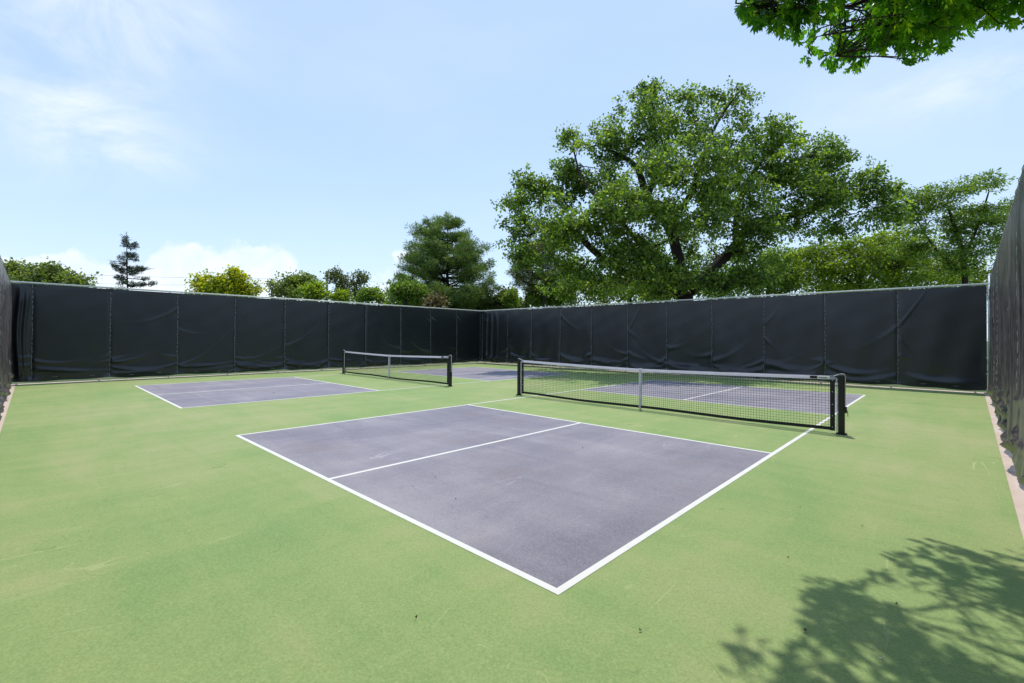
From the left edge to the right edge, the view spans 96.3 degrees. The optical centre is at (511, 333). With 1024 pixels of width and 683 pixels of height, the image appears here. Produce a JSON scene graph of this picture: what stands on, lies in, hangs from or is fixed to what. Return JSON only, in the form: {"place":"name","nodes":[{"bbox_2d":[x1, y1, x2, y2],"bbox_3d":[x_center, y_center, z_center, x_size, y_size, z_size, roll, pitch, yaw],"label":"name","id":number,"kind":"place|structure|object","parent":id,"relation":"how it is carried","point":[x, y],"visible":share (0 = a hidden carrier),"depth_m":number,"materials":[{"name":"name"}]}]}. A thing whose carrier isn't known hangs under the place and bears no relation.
{"place":"outdoors","nodes":[
{"label":"outdoors","id":0,"kind":"place"},
{"bbox_2d":[267,280,276,298],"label":"bare tree","id":1,"kind":"object","parent":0,"point":[271,294],"visible":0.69,"depth_m":37.97,"materials":[{"name":"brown wood"}]},
{"bbox_2d":[12,341,987,392],"bbox_3d":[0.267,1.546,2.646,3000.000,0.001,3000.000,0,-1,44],"label":"grass ground","id":2,"kind":"structure","parent":0,"point":[176,375],"depth_m":17.63,"materials":[{"name":"green plant"}]},
{"bbox_2d":[1,256,102,287],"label":"garden tree","id":3,"kind":"object","parent":2,"relation":"on","point":[44,272],"visible":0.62,"depth_m":33.38,"materials":[{"name":"green plant"}]},
{"bbox_2d":[106,233,158,289],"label":"spruce tree","id":4,"kind":"object","parent":2,"relation":"on","point":[132,269],"visible":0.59,"depth_m":41.91,"materials":[{"name":"green plant"}]},
{"bbox_2d":[184,264,266,297],"bbox_3d":[-22.605,-1.833,35.877,3.674,7.169,6.420,-2,-2,75],"label":"garden tree","id":5,"kind":"object","parent":2,"relation":"on","point":[234,283],"visible":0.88,"depth_m":35.45,"materials":[{"name":"green plant"}]},
{"bbox_2d":[264,267,321,300],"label":"garden tree","id":6,"kind":"object","parent":2,"relation":"on","point":[284,288],"visible":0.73,"depth_m":39.41,"materials":[{"name":"green plant"}]},
{"bbox_2d":[292,276,354,303],"bbox_3d":[-14.022,-1.248,33.984,4.599,6.057,3.006,0,-1,-14],"label":"shrub","id":7,"kind":"object","parent":2,"relation":"on","point":[313,290],"visible":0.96,"depth_m":33.54,"materials":[{"name":"green plant"}]},
{"bbox_2d":[320,264,353,302],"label":"garden tree","id":8,"kind":"object","parent":2,"relation":"on","point":[339,277],"visible":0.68,"depth_m":43.73,"materials":[{"name":"green plant"}]},
{"bbox_2d":[341,268,370,302],"label":"garden tree","id":9,"kind":"object","parent":2,"relation":"on","point":[361,279],"visible":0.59,"depth_m":43.66,"materials":[{"name":"green plant"}]},
{"bbox_2d":[353,283,392,305],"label":"garden tree","id":10,"kind":"object","parent":2,"relation":"on","point":[371,294],"visible":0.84,"depth_m":39.65,"materials":[{"name":"green plant"}]},
{"bbox_2d":[383,274,433,307],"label":"garden tree","id":11,"kind":"object","parent":2,"relation":"on","point":[408,290],"visible":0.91,"depth_m":32.68,"materials":[{"name":"green plant"}]},
{"bbox_2d":[421,289,449,308],"label":"garden tree","id":12,"kind":"object","parent":2,"relation":"on","point":[436,301],"visible":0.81,"depth_m":31.20,"materials":[{"name":"brown plant"}]},
{"bbox_2d":[384,210,502,311],"bbox_3d":[-5.583,-4.082,38.071,9.930,11.913,9.732,0,-1,44],"label":"pine tree","id":13,"kind":"object","parent":2,"relation":"on","point":[432,259],"visible":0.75,"depth_m":36.16,"materials":[{"name":"green plant"}]},
{"bbox_2d":[457,284,529,311],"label":"garden tree","id":14,"kind":"object","parent":2,"relation":"on","point":[489,306],"visible":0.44,"depth_m":37.48,"materials":[{"name":"green plant"}]},
{"bbox_2d":[0,362,1023,539],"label":"concrete strip","id":15,"kind":"object","parent":2,"relation":"on","point":[1016,490],"visible":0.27,"depth_m":8.07,"materials":[{"name":"grey concrete"}]},
{"bbox_2d":[11,281,480,384],"bbox_3d":[-8.464,0.092,20.352,0.100,3.105,19.168,0,-1,44],"label":"chain link fence","id":16,"kind":"object","parent":15,"relation":"on","point":[16,383],"visible":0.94,"depth_m":17.26,"materials":[{"name":"metal"}]},
{"bbox_2d":[11,283,481,381],"bbox_3d":[-8.380,0.059,20.273,0.246,3.043,19.166,0,-1,44],"label":"wind screen","id":17,"kind":"object","parent":16,"relation":"attached to","point":[60,332],"visible":0.98,"depth_m":17.14,"materials":[{"name":"fabric"}]},
{"bbox_2d":[482,283,987,392],"bbox_3d":[5.747,0.170,20.063,20.906,3.105,0.102,0,-1,44],"label":"chain link fence","id":18,"kind":"object","parent":15,"relation":"on","point":[922,287],"visible":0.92,"depth_m":16.37,"materials":[{"name":"metal"}]},
{"bbox_2d":[480,285,986,390],"bbox_3d":[5.665,0.136,19.985,20.894,3.044,0.240,0,-1,44],"label":"wind screen","id":19,"kind":"object","parent":18,"relation":"attached to","point":[932,337],"visible":0.94,"depth_m":16.33,"materials":[{"name":"grey fabric"}]},
{"bbox_2d":[986,274,989,389],"bbox_3d":[13.227,0.018,12.730,0.137,3.345,0.089,0,-1,15],"label":"corner post","id":20,"kind":"object","parent":15,"relation":"on","point":[988,280],"visible":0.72,"depth_m":12.73,"materials":[{"name":"metal"}]},
{"bbox_2d":[990,166,1023,275],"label":"chain link fence","id":21,"kind":"object","parent":15,"relation":"on","point":[1009,213],"depth_m":6.16,"materials":[{"name":"metal"}]},
{"bbox_2d":[987,165,1023,485],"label":"wind screen","id":22,"kind":"object","parent":21,"relation":"attached to","point":[1005,392],"visible":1,"depth_m":5.84,"materials":[{"name":"fabric"}]},
{"bbox_2d":[0,363,1023,682],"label":"court surface","id":23,"kind":"object","parent":2,"relation":"on","point":[146,537],"visible":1,"depth_m":3.05,"materials":[{"name":"green paint"}]},
{"bbox_2d":[138,377,377,407],"bbox_3d":[-7.408,1.573,13.143,6.044,0.001,4.526,0,-1,44],"label":"court paint","id":24,"kind":"object","parent":23,"relation":"on","point":[196,396],"visible":1,"depth_m":12.55,"materials":[{"name":"paint"}]},
{"bbox_2d":[136,367,565,407],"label":"court lines","id":25,"kind":"object","parent":23,"relation":"on","point":[291,385],"visible":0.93,"depth_m":12.96,"materials":[{"name":"paint"}]},
{"bbox_2d":[342,350,451,386],"bbox_3d":[-4.365,1.147,16.323,7.057,0.953,0.150,0,-1,44],"label":"pickleball net","id":26,"kind":"object","parent":23,"relation":"on","point":[448,370],"visible":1,"depth_m":15.82,"materials":[{"name":"fabric"}]},
{"bbox_2d":[399,367,564,380],"bbox_3d":[-1.335,1.671,19.501,6.044,0.001,4.526,0,-1,44],"label":"court paint","id":27,"kind":"object","parent":23,"relation":"on","point":[489,374],"visible":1,"depth_m":19.05,"materials":[{"name":"paint"}]},
{"bbox_2d":[240,405,769,587],"bbox_3d":[-0.356,1.545,6.407,6.044,0.001,4.526,0,-1,44],"label":"court paint","id":28,"kind":"object","parent":23,"relation":"on","point":[557,507],"visible":1,"depth_m":5.00,"materials":[{"name":"paint"}]},
{"bbox_2d":[235,380,864,594],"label":"court lines","id":29,"kind":"object","parent":23,"relation":"on","point":[588,571],"visible":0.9,"depth_m":4.10,"materials":[{"name":"paint"}]},
{"bbox_2d":[516,358,847,434],"bbox_3d":[2.688,1.119,9.587,7.057,0.953,0.150,0,-1,44],"label":"pickleball net","id":30,"kind":"object","parent":23,"relation":"on","point":[840,396],"visible":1,"depth_m":8.55,"materials":[{"name":"fabric"}]},
{"bbox_2d":[584,380,862,413],"bbox_3d":[5.718,1.643,12.765,6.044,0.001,4.526,0,-1,44],"label":"court paint","id":31,"kind":"object","parent":23,"relation":"on","point":[657,386],"visible":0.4,"depth_m":12.21,"materials":[{"name":"paint"}]},
{"bbox_2d":[498,280,578,309],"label":"garden tree","id":32,"kind":"object","parent":2,"relation":"on","point":[511,296],"visible":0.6,"depth_m":35.71,"materials":[{"name":"green plant"}]},
{"bbox_2d":[551,252,698,306],"bbox_3d":[8.927,-2.246,36.197,12.992,8.359,5.157,0,-1,4],"label":"maple tree","id":33,"kind":"object","parent":2,"relation":"on","point":[595,299],"visible":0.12,"depth_m":35.93,"materials":[{"name":"green plant"}]},
{"bbox_2d":[490,75,916,305],"bbox_3d":[8.634,-5.316,21.981,18.814,14.211,9.098,1,-1,-19],"label":"shade tree","id":34,"kind":"object","parent":2,"relation":"on","point":[629,260],"visible":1,"depth_m":20.64,"materials":[{"name":"green plant"}]},
{"bbox_2d":[694,239,851,299],"bbox_3d":[20.429,-2.681,35.944,13.216,9.354,5.733,0,-1,2],"label":"maple tree","id":35,"kind":"object","parent":2,"relation":"on","point":[784,285],"visible":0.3,"depth_m":35.36,"materials":[{"name":"green plant"}]},
{"bbox_2d":[734,0,1023,74],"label":"oak tree","id":36,"kind":"object","parent":2,"relation":"on","point":[899,25],"visible":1,"depth_m":3.81,"materials":[{"name":"green plant"}]},
{"bbox_2d":[784,222,992,299],"bbox_3d":[29.339,-3.074,34.152,20.066,10.203,7.499,0,-1,-9],"label":"maple tree","id":37,"kind":"object","parent":2,"relation":"on","point":[866,258],"visible":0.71,"depth_m":32.43,"materials":[{"name":"green plant"}]},
{"bbox_2d":[879,167,1017,286],"bbox_3d":[24.014,-3.348,24.203,8.922,10.492,4.012,0,-1,-2],"label":"locust tree","id":38,"kind":"object","parent":2,"relation":"on","point":[975,219],"visible":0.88,"depth_m":23.71,"materials":[{"name":"green plant"}]},
{"bbox_2d":[0,0,1023,340],"label":"sky","id":39,"kind":"structure","parent":0,"point":[263,138],"materials":[{"name":"blue"}]},
{"bbox_2d":[504,235,563,306],"bbox_3d":[1.698,-2.804,34.133,4.713,9.352,5.604,1,-1,-25],"label":"tree","id":40,"kind":"object","parent":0,"point":[520,278],"visible":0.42,"depth_m":33.36,"materials":[{"name":"green plant"}]},
{"bbox_3d":[-7.506,-0.004,6.498,20.481,3.030,0.102,0,-1,44],"label":"chain link fence","id":41,"kind":"object","parent":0,"visible":0},
{"bbox_2d":[0,256,13,420],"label":"wind screen","id":42,"kind":"object","parent":41,"relation":"attached to","point":[6,376],"visible":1,"depth_m":10.21,"materials":[{"name":"fabric"}]}
]}

